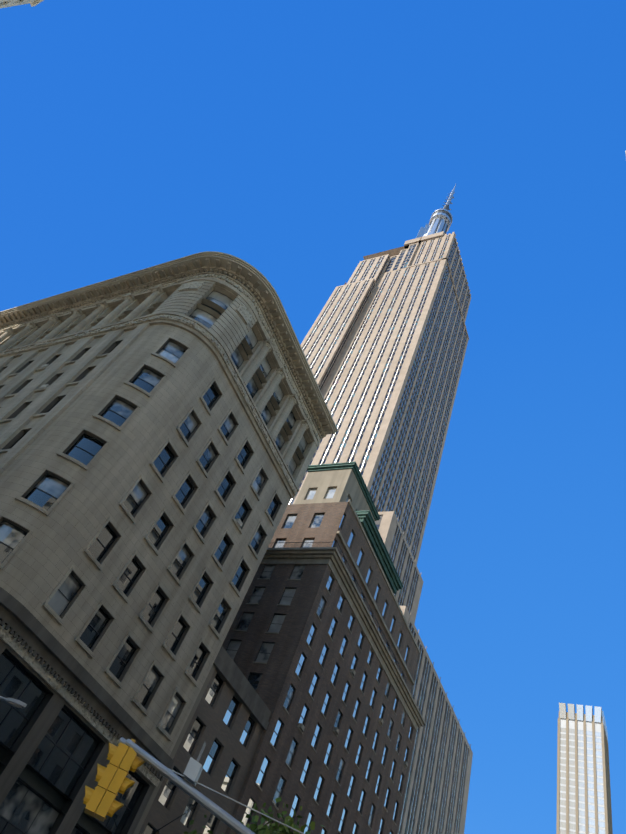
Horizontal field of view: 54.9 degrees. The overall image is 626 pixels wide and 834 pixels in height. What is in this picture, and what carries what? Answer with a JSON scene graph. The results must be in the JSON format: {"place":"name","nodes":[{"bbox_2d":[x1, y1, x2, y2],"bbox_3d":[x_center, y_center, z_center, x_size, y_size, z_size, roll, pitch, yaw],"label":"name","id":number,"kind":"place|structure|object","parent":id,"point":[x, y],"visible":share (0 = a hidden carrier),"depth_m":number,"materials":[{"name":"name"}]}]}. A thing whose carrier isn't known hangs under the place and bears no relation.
{"place":"outdoors","nodes":[
{"label":"outdoors","id":0,"kind":"place"},
{"bbox_2d":[0,0,43,7],"bbox_3d":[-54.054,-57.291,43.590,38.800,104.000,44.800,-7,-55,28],"label":"building","id":1,"kind":"structure","parent":0,"point":[6,3],"depth_m":96.88,"materials":[{"name":"grey stone"}]},
{"bbox_2d":[0,693,304,833],"bbox_3d":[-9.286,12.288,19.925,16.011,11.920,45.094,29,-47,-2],"label":"traffic light","id":2,"kind":"object","parent":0,"point":[100,802],"visible":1,"depth_m":10.11,"materials":[{"name":"yellow metal"}]},
{"bbox_2d":[0,251,337,833],"bbox_3d":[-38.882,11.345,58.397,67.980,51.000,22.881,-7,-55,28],"label":"building","id":3,"kind":"structure","parent":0,"point":[166,428],"depth_m":43.57,"materials":[{"name":"beige stone"}]},
{"bbox_2d":[133,646,270,833],"bbox_3d":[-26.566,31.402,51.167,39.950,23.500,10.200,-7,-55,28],"label":"building","id":4,"kind":"structure","parent":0,"point":[227,722],"depth_m":46.38,"materials":[{"name":"brick"}]},
{"bbox_2d":[183,797,324,833],"bbox_3d":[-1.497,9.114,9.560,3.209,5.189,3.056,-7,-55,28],"label":"street tree","id":5,"kind":"object","parent":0,"point":[264,829],"visible":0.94,"depth_m":10.65,"materials":[{"name":"green plant"}]},
{"bbox_2d":[0,0,625,833],"label":"sky","id":6,"kind":"structure","parent":0,"point":[298,141],"materials":[{"name":"blue"}]},
{"bbox_2d":[222,462,425,833],"bbox_3d":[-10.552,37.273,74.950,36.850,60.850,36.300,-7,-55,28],"label":"building","id":7,"kind":"structure","parent":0,"point":[320,646],"depth_m":65.98,"materials":[{"name":"stone"}]},
{"bbox_2d":[288,185,472,833],"bbox_3d":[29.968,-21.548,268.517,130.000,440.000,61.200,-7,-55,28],"label":"skyscraper","id":8,"kind":"structure","parent":0,"point":[384,343],"depth_m":227.63,"materials":[{"name":"stone"}]},
{"bbox_2d":[556,703,612,833],"bbox_3d":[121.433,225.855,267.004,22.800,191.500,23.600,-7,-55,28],"label":"tower","id":9,"kind":"structure","parent":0,"point":[583,791],"depth_m":305.78,"materials":[{"name":"white glass"}]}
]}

